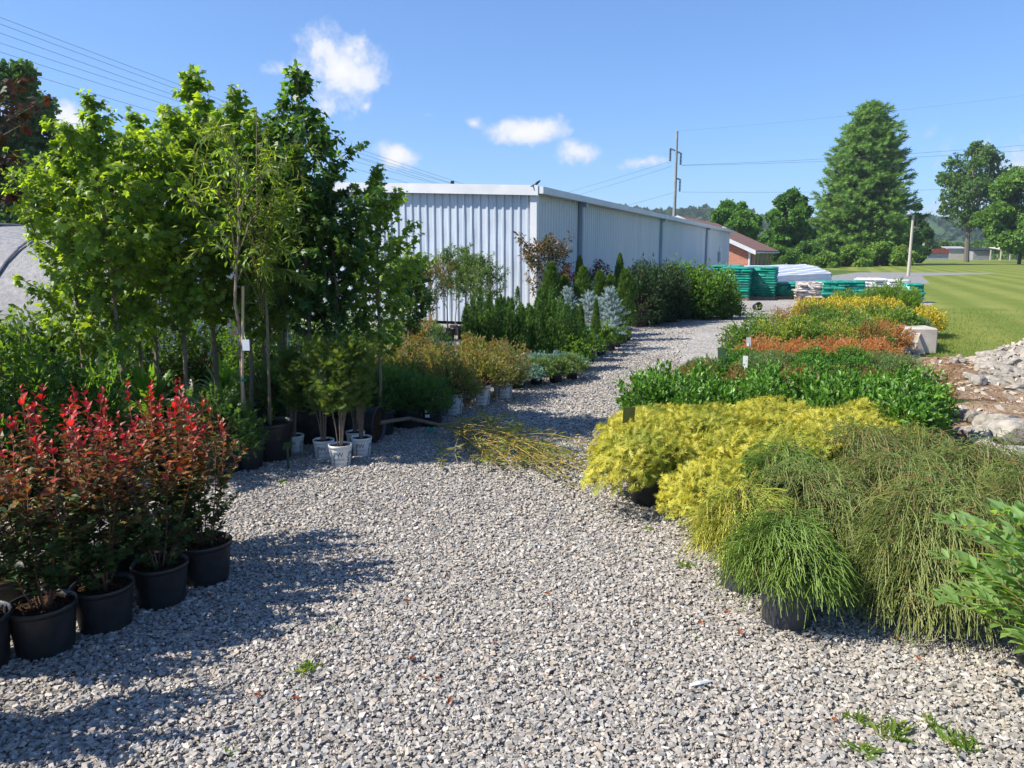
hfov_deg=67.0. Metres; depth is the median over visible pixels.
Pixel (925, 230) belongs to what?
cedar tree
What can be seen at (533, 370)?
potted shrub
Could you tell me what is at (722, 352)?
plant sign
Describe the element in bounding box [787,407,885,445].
potted shrub
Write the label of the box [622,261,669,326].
potted conifer
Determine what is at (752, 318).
potted shrub
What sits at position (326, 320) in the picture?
potted shrub
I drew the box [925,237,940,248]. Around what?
bush
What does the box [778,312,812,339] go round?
potted shrub
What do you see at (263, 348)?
maple tree
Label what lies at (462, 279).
slim tree
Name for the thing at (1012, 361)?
rock
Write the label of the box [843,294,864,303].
potted shrub
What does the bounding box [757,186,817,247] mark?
maple tree
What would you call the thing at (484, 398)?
potted shrub
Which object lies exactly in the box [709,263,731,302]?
potted conifer
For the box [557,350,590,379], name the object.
potted shrub
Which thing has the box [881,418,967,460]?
potted shrub
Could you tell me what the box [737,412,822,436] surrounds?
potted shrub
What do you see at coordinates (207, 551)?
potted shrub
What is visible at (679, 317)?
potted conifer
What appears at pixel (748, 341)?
plant tag
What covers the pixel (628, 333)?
potted shrub
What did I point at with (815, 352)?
potted shrub
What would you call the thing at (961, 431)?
rock
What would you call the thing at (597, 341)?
potted shrub
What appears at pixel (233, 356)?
potted shrub
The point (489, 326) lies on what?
potted yew
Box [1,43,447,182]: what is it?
power line
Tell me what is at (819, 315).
potted shrub
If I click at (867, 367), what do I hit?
potted shrub
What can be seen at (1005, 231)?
maple tree
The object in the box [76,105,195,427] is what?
maple tree
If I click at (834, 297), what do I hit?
potted shrub
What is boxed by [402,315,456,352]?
potted shrub
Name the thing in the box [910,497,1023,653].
potted shrub
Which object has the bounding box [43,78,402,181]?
power line
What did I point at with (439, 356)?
potted shrub
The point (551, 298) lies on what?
potted yew
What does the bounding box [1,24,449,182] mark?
power line
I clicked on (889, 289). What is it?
potted shrub
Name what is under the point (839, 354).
potted shrub
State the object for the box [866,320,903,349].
potted shrub
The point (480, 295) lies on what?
potted yew
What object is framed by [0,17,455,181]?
power line
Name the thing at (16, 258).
hoop house
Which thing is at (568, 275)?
redleaf tree
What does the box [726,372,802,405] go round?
potted shrub
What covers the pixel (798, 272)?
white shelter
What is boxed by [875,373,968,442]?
potted shrub
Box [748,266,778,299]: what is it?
bag pallet
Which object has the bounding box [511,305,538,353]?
potted yew
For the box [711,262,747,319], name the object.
potted conifer
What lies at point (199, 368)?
potted shrub
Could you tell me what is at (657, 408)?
potted shrub
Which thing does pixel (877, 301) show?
potted shrub
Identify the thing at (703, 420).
potted shrub
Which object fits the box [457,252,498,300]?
slim tree
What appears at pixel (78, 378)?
potted shrub
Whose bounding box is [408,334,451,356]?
potted shrub
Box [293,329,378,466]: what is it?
potted shrub
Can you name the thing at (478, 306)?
potted yew
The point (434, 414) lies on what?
potted shrub
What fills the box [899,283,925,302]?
bag pallet
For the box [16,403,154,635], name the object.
potted shrub
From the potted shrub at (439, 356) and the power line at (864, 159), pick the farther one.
the power line at (864, 159)
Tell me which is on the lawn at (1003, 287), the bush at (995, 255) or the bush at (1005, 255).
the bush at (1005, 255)
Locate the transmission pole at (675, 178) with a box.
[669,131,681,216]
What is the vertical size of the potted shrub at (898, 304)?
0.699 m
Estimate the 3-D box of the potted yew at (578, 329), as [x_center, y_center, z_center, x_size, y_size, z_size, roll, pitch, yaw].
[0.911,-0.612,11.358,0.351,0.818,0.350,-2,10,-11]
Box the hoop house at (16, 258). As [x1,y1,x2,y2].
[0,223,260,372]
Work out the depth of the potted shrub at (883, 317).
12.92 m
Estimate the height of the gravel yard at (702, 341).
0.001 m
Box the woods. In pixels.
[618,203,997,245]
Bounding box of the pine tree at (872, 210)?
[806,98,932,261]
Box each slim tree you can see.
[399,262,442,338]
[411,255,455,338]
[426,246,466,340]
[434,255,474,335]
[449,241,482,339]
[453,255,485,296]
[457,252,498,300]
[469,261,509,305]
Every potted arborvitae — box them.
[540,261,561,307]
[557,274,572,309]
[572,265,594,322]
[573,255,583,305]
[578,304,584,333]
[591,297,601,355]
[592,269,607,320]
[600,273,616,327]
[613,253,623,325]
[614,267,637,340]
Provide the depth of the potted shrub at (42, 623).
3.26 m
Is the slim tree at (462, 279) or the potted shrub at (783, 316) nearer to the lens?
the potted shrub at (783, 316)
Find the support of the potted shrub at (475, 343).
on the gravel yard at (702, 341)
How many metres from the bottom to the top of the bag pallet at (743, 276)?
1.212 m
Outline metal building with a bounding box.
[164,181,733,321]
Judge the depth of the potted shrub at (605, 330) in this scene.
12.96 m
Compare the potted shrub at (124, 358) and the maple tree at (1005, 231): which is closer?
the potted shrub at (124, 358)
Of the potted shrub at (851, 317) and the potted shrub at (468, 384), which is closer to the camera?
the potted shrub at (468, 384)
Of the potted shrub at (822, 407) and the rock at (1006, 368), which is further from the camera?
the rock at (1006, 368)
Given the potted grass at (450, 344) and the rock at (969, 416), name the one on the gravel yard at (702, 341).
the potted grass at (450, 344)
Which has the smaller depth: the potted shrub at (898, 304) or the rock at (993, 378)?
the rock at (993, 378)
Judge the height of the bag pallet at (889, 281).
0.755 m
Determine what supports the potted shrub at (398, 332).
on the gravel yard at (702, 341)
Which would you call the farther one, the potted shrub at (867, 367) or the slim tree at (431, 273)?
the slim tree at (431, 273)
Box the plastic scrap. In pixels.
[689,680,710,686]
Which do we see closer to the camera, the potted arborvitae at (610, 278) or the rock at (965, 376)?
the rock at (965, 376)
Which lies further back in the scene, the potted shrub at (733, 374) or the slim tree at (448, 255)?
the slim tree at (448, 255)
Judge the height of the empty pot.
0.266 m
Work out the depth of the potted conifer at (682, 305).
19.00 m
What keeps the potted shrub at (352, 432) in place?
on the gravel yard at (702, 341)
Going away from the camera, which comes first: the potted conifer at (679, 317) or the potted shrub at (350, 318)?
the potted shrub at (350, 318)
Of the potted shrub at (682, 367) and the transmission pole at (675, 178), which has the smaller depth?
the potted shrub at (682, 367)
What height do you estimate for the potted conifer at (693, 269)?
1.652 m
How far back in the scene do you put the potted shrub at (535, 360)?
10.03 m
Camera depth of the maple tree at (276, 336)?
7.08 m
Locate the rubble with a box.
[912,338,1023,428]
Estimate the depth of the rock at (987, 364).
11.09 m
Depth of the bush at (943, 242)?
225.09 m
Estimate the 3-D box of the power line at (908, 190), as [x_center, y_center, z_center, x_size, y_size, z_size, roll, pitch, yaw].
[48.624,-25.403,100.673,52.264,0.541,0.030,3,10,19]
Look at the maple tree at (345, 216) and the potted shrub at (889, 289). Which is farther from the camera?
the potted shrub at (889, 289)
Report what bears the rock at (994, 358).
on the rubble
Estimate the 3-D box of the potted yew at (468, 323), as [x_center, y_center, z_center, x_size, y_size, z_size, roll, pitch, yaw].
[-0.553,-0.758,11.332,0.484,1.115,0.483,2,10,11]
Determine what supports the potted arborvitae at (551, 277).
on the gravel yard at (702, 341)
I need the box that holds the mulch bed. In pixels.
[948,397,997,417]
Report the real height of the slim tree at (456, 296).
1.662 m
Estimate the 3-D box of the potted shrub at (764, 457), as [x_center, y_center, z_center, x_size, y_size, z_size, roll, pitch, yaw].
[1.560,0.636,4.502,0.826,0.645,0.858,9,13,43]
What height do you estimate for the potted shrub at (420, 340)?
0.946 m
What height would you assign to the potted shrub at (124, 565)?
1.059 m
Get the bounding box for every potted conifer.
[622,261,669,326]
[630,252,659,273]
[633,252,677,324]
[652,258,682,308]
[657,260,692,322]
[668,253,715,319]
[669,260,696,319]
[684,258,711,314]
[688,257,731,319]
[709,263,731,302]
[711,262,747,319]
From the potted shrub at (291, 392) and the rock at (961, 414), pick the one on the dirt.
the rock at (961, 414)
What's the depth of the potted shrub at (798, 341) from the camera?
10.77 m
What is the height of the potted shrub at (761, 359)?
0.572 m
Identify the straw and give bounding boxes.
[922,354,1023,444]
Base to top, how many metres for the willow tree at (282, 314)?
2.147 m
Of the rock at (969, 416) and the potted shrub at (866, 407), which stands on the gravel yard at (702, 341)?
the potted shrub at (866, 407)
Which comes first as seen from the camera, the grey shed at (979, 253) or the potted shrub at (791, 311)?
the potted shrub at (791, 311)
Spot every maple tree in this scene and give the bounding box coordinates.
[0,74,56,210]
[0,138,127,370]
[3,121,129,332]
[18,88,185,456]
[46,126,168,419]
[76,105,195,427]
[111,103,237,425]
[125,63,264,426]
[147,82,309,418]
[207,123,320,410]
[218,192,294,398]
[241,58,370,444]
[287,167,383,441]
[326,163,428,435]
[367,246,437,360]
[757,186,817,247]
[969,166,1023,263]
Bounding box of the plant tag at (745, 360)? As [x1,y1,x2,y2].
[743,356,747,369]
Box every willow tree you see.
[175,108,328,461]
[224,200,328,431]
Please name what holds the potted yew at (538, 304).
on the gravel yard at (702, 341)
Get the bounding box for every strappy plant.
[47,347,160,466]
[116,353,181,449]
[195,355,249,395]
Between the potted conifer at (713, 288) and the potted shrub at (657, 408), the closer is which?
the potted shrub at (657, 408)
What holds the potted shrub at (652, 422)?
on the gravel yard at (702, 341)
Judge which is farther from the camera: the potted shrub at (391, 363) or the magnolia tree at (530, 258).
the magnolia tree at (530, 258)
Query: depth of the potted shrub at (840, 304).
18.00 m
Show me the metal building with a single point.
(489, 219)
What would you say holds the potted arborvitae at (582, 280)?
on the gravel yard at (702, 341)
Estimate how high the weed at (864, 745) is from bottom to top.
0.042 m
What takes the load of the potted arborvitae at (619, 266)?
on the gravel yard at (702, 341)
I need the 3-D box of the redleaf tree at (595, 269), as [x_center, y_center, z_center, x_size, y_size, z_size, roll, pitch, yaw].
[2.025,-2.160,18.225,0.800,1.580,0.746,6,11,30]
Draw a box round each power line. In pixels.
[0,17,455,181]
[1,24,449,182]
[1,33,438,183]
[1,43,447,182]
[1,52,434,183]
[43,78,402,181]
[682,151,1012,165]
[685,95,1023,130]
[697,145,1021,164]
[844,187,1008,191]
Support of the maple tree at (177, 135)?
on the gravel yard at (702, 341)
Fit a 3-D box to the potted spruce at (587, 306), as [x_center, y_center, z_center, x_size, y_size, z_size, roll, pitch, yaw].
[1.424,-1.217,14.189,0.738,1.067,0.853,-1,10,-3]
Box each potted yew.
[458,294,486,343]
[460,290,484,337]
[468,296,488,333]
[476,299,502,342]
[482,295,499,311]
[483,292,507,326]
[492,296,522,352]
[502,286,521,313]
[503,296,527,336]
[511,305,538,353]
[517,288,545,352]
[529,310,554,354]
[534,291,555,318]
[541,299,560,353]
[545,300,572,354]
[547,286,572,319]
[556,293,581,331]
[564,316,582,353]
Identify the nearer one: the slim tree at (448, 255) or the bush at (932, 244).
the slim tree at (448, 255)
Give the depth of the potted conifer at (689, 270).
19.94 m
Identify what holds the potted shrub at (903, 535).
on the gravel yard at (702, 341)
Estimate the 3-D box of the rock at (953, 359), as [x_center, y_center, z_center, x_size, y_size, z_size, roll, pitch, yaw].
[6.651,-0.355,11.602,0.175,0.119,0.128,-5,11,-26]
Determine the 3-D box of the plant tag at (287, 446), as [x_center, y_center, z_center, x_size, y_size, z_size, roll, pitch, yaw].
[-1.777,0.569,6.133,0.070,0.232,0.042,-6,11,-30]
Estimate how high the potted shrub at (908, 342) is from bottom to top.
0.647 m
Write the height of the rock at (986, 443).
0.178 m
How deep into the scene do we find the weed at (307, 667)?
3.18 m
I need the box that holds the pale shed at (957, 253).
[941,246,963,259]
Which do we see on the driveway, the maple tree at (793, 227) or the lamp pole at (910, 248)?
the lamp pole at (910, 248)
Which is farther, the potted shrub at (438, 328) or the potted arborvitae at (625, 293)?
the potted arborvitae at (625, 293)
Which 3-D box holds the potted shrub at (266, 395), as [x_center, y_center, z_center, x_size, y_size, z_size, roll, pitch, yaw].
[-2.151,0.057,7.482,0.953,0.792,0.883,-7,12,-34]
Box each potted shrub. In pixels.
[0,310,58,414]
[0,319,18,448]
[0,336,95,494]
[0,383,106,589]
[0,385,60,601]
[0,404,115,661]
[0,467,31,668]
[1,300,118,410]
[1,306,63,372]
[4,340,142,480]
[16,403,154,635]
[43,302,134,408]
[58,381,168,572]
[87,413,211,610]
[106,332,147,397]
[128,377,228,552]
[131,303,200,398]
[148,396,248,587]
[155,382,269,474]
[157,306,234,392]
[219,318,277,397]
[222,357,286,415]
[248,364,304,413]
[266,309,320,364]
[271,340,309,453]
[277,360,372,422]
[288,331,342,459]
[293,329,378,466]
[302,297,359,345]
[332,330,387,455]
[336,356,410,415]
[340,311,376,346]
[345,345,377,448]
[371,309,406,347]
[371,344,411,363]
[371,355,432,378]
[372,358,418,426]
[374,356,405,374]
[375,343,413,363]
[382,370,439,428]
[387,312,440,355]
[396,350,458,399]
[399,336,426,359]
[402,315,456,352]
[405,369,456,426]
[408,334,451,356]
[409,343,457,378]
[420,343,463,399]
[429,348,485,414]
[445,342,488,398]
[455,331,507,367]
[461,347,518,405]
[477,337,533,399]
[478,335,531,384]
[510,359,546,388]
[511,353,537,361]
[520,350,552,358]
[527,354,557,385]
[537,354,579,382]
[545,351,587,374]
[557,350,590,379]
[558,327,597,362]
[580,323,608,361]
[580,421,716,507]
[589,319,616,354]
[594,402,683,440]
[601,319,622,350]
[607,408,701,467]
[613,326,626,346]
[613,367,686,412]
[619,325,630,343]
[627,358,688,406]
[654,456,777,540]
[655,374,717,406]
[665,400,742,424]
[666,359,717,380]
[667,406,776,453]
[670,475,802,594]
[671,352,744,380]
[672,421,773,474]
[682,359,740,396]
[696,422,856,478]
[700,374,751,412]
[701,496,867,632]
[708,354,748,379]
[712,320,774,354]
[720,359,750,383]
[724,435,842,515]
[726,304,779,348]
[726,344,761,368]
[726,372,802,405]
[728,337,777,357]
[730,359,796,399]
[730,453,895,606]
[732,395,812,425]
[733,332,782,354]
[737,350,792,381]
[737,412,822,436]
[744,312,812,347]
[756,338,801,365]
[757,309,777,327]
[760,346,801,375]
[767,299,796,324]
[771,300,809,322]
[776,317,838,346]
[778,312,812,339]
[778,362,812,388]
[781,335,814,351]
[786,353,835,377]
[786,357,847,400]
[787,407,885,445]
[789,337,830,355]
[790,297,821,315]
[790,344,832,370]
[792,404,864,421]
[798,314,815,327]
[798,367,881,409]
[799,296,827,307]
[799,300,844,321]
[806,364,878,405]
[807,308,838,324]
[809,317,865,343]
[813,298,839,308]
[813,415,923,478]
[815,334,856,350]
[818,318,846,339]
[820,294,850,305]
[822,302,862,330]
[823,445,972,560]
[826,335,871,353]
[827,342,875,373]
[827,464,1023,654]
[829,289,850,301]
[829,297,853,312]
[830,353,873,377]
[835,314,896,353]
[837,303,871,322]
[838,396,930,445]
[842,310,875,324]
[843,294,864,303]
[846,287,860,300]
[846,367,889,383]
[847,298,867,307]
[851,288,871,298]
[852,317,895,351]
[854,301,896,318]
[855,333,889,350]
[856,363,892,377]
[858,282,898,301]
[860,295,896,310]
[861,296,880,303]
[861,362,932,396]
[863,336,913,368]
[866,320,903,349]
[866,348,900,377]
[866,373,956,446]
[869,311,898,337]
[871,350,926,381]
[875,318,917,353]
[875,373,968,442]
[878,276,906,304]
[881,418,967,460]
[884,297,906,309]
[885,304,934,326]
[894,285,927,310]
[900,315,932,326]
[904,364,949,389]
[910,426,1023,522]
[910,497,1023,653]
[911,353,964,400]
[913,303,944,325]
[917,306,948,331]
[931,517,1023,667]
[943,454,1023,578]
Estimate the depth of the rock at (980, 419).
7.10 m
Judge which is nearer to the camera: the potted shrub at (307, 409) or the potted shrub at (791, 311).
the potted shrub at (307, 409)
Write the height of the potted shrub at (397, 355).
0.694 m
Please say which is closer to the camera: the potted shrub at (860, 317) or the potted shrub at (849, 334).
the potted shrub at (849, 334)
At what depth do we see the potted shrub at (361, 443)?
6.47 m
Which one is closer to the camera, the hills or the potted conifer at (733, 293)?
the potted conifer at (733, 293)
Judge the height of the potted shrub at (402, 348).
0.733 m
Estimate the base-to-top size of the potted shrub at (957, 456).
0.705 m
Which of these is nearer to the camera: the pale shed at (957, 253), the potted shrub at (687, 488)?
the potted shrub at (687, 488)
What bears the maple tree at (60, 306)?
on the gravel yard at (702, 341)
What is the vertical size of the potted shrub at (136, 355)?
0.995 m
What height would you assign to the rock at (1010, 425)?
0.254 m
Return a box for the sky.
[0,0,1023,218]
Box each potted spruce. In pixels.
[555,286,578,308]
[575,290,607,328]
[585,295,607,327]
[587,286,630,349]
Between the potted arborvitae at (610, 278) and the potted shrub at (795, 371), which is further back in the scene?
the potted arborvitae at (610, 278)
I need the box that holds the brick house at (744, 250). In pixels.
[675,215,779,265]
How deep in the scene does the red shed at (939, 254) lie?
193.23 m
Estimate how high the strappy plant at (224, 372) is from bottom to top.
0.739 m
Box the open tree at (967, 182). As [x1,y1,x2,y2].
[935,140,1016,261]
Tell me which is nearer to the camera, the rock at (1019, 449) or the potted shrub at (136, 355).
the rock at (1019, 449)
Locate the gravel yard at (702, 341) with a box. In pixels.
[0,299,1023,767]
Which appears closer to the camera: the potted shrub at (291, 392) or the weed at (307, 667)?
the weed at (307, 667)
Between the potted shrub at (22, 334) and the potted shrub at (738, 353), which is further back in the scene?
the potted shrub at (738, 353)
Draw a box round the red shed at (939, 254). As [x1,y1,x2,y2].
[925,249,950,259]
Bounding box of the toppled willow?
[345,406,598,489]
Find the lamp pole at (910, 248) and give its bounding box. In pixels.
[907,212,914,275]
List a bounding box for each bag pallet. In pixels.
[713,264,743,278]
[722,266,753,300]
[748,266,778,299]
[775,281,795,298]
[792,281,822,300]
[817,280,845,300]
[841,280,865,295]
[854,277,887,292]
[887,279,910,288]
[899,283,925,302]
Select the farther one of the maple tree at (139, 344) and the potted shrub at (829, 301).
the potted shrub at (829, 301)
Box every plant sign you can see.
[622,407,634,480]
[718,347,725,363]
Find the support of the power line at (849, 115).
attached to the transmission pole at (675, 178)
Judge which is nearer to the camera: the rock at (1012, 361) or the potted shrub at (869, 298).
the rock at (1012, 361)
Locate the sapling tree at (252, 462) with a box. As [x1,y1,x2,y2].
[165,147,282,470]
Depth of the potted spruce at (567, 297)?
14.29 m
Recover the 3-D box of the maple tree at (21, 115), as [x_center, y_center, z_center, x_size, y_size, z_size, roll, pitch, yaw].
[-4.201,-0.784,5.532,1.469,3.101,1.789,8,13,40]
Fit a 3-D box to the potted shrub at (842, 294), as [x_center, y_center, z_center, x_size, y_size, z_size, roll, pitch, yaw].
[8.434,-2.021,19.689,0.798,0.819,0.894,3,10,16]
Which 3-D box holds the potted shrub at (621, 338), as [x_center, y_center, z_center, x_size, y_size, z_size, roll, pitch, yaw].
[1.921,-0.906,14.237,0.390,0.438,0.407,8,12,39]
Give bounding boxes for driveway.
[831,272,996,283]
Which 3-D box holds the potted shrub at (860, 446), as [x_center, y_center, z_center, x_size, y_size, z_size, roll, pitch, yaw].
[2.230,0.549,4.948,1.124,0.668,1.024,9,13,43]
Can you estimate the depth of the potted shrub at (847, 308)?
14.92 m
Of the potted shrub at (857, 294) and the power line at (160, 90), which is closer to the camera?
the potted shrub at (857, 294)
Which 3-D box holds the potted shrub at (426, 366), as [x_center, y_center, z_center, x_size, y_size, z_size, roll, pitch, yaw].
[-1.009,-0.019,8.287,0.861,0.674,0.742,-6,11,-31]
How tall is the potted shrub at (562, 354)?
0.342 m
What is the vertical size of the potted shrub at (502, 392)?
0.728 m
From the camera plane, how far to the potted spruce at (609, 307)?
13.61 m
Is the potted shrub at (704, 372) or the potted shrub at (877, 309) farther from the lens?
the potted shrub at (877, 309)
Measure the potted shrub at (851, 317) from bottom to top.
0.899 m
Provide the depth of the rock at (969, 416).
7.46 m
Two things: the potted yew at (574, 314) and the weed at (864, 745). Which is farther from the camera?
the potted yew at (574, 314)
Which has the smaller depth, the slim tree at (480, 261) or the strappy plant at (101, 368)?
the strappy plant at (101, 368)
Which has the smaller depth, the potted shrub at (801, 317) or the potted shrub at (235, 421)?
the potted shrub at (235, 421)
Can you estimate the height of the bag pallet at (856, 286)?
0.734 m
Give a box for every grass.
[261,407,278,422]
[423,329,443,349]
[445,336,458,352]
[930,307,1023,356]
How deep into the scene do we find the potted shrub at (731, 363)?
9.06 m
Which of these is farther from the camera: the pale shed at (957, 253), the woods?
the woods
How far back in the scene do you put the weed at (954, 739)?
2.69 m
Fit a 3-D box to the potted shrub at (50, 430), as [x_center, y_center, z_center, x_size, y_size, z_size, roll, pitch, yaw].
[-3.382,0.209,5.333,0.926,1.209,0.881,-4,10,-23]
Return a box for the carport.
[989,247,1017,259]
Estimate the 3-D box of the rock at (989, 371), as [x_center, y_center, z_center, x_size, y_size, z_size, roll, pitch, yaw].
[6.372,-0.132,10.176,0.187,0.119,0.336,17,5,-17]
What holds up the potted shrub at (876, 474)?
on the gravel yard at (702, 341)
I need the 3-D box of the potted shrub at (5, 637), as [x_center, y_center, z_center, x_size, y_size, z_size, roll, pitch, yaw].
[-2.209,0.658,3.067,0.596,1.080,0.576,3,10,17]
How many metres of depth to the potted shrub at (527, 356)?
10.62 m
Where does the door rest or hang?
in the metal building
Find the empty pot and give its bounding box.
[752,302,762,310]
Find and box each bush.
[771,244,799,264]
[788,239,827,264]
[805,249,841,267]
[827,244,872,266]
[861,241,905,265]
[891,244,917,265]
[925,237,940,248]
[939,239,964,248]
[970,239,987,250]
[980,241,1004,258]
[1003,251,1023,259]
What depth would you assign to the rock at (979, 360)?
11.71 m
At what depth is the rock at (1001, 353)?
11.77 m
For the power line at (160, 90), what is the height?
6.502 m
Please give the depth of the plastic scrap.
3.04 m
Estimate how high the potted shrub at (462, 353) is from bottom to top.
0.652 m
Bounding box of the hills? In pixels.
[666,214,982,243]
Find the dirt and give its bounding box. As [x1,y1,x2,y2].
[917,357,1023,457]
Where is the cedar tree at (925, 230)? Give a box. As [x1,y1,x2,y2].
[905,202,934,262]
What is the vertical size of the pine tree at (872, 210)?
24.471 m
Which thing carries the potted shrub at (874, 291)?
on the gravel yard at (702, 341)
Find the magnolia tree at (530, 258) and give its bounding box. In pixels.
[513,230,574,296]
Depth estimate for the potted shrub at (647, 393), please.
7.05 m
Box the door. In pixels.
[718,247,721,264]
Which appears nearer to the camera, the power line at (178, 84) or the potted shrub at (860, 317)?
the potted shrub at (860, 317)
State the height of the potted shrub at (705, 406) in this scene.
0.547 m
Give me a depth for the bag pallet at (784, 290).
28.91 m
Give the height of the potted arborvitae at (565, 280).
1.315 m
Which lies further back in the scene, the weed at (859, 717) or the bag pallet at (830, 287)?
the bag pallet at (830, 287)
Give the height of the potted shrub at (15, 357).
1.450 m
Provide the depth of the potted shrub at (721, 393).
7.03 m
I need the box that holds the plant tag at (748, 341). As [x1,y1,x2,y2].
[746,337,750,346]
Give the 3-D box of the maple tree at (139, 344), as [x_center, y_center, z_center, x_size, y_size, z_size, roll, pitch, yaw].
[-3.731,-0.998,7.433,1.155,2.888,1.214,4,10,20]
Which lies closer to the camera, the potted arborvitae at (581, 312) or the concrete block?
the potted arborvitae at (581, 312)
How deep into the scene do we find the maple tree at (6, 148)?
7.17 m
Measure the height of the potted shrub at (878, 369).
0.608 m
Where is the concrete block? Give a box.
[894,325,937,353]
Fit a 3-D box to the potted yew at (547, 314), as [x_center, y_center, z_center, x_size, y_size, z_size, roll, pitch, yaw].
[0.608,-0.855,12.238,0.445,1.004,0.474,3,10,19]
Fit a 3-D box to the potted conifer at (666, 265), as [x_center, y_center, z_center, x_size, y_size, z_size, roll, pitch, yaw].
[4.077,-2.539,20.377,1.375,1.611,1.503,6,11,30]
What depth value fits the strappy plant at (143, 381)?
6.66 m
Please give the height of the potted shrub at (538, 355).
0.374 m
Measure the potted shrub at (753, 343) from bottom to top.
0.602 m
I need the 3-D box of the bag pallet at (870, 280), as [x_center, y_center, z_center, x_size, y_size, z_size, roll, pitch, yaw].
[13.119,-3.499,28.402,1.033,0.817,1.062,1,10,8]
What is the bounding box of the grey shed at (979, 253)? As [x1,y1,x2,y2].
[969,248,994,259]
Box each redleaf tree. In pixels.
[559,262,576,288]
[588,259,612,293]
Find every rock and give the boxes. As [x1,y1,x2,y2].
[948,356,959,362]
[954,408,968,417]
[954,425,976,437]
[959,373,973,379]
[963,410,980,423]
[967,426,991,443]
[968,374,987,385]
[972,413,1017,425]
[974,358,988,362]
[974,360,998,368]
[974,439,1002,453]
[975,350,996,355]
[982,375,1010,383]
[982,418,1023,444]
[984,369,998,374]
[987,381,1004,385]
[989,356,1001,360]
[993,351,1005,356]
[993,364,1009,369]
[993,371,1005,378]
[993,447,1023,464]
[999,366,1012,371]
[1003,357,1022,365]
[1003,382,1023,390]
[1014,371,1023,377]
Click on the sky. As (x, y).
(566, 95)
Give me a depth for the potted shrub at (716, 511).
3.86 m
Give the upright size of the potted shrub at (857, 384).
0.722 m
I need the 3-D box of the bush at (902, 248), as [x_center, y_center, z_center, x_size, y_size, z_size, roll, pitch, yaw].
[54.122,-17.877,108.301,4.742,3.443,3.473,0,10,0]
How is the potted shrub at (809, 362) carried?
on the gravel yard at (702, 341)
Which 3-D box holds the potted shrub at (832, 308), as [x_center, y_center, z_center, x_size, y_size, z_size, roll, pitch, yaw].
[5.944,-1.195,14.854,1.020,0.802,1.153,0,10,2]
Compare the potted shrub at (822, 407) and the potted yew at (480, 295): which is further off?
the potted yew at (480, 295)
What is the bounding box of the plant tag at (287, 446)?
[283,442,291,469]
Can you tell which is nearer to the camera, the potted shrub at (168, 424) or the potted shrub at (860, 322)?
the potted shrub at (168, 424)
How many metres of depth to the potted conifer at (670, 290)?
18.47 m
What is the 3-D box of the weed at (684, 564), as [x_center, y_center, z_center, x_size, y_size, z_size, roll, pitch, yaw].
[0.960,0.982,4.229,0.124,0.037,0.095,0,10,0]
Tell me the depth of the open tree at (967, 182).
144.65 m
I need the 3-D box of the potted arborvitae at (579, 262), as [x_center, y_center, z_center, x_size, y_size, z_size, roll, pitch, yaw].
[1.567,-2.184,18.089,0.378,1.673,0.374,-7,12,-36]
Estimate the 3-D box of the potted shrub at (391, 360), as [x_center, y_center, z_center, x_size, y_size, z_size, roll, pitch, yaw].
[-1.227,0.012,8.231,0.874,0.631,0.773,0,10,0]
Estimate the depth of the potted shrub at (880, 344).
10.26 m
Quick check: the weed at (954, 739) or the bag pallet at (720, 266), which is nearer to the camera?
the weed at (954, 739)
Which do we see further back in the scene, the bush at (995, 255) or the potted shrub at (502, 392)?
the bush at (995, 255)
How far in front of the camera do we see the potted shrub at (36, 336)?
6.73 m
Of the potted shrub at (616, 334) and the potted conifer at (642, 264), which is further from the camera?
the potted conifer at (642, 264)
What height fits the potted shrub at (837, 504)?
0.682 m
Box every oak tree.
[0,58,62,226]
[710,198,763,240]
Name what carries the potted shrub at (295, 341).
on the gravel yard at (702, 341)
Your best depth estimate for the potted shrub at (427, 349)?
9.05 m
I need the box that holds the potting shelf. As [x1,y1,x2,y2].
[144,289,239,371]
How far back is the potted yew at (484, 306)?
13.07 m
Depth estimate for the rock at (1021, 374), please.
9.61 m
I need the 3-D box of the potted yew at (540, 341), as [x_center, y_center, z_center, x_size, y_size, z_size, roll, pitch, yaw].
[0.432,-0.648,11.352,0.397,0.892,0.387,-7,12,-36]
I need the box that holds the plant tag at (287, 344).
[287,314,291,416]
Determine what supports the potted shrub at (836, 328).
on the gravel yard at (702, 341)
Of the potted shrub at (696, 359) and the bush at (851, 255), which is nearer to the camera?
the potted shrub at (696, 359)
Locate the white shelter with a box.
[682,264,831,281]
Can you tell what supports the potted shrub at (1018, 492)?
on the gravel yard at (702, 341)
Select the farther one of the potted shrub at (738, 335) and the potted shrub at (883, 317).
the potted shrub at (883, 317)
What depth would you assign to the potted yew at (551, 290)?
13.14 m
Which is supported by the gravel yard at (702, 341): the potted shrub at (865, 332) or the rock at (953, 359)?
the potted shrub at (865, 332)
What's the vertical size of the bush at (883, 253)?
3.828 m
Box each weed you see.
[223,742,239,757]
[287,657,326,676]
[675,561,695,568]
[836,705,878,728]
[839,740,886,760]
[866,713,920,744]
[918,711,950,732]
[933,723,986,756]
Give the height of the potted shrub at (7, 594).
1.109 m
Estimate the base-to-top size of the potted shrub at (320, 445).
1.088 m
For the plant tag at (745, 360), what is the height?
0.513 m
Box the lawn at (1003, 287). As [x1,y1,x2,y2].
[822,260,1023,357]

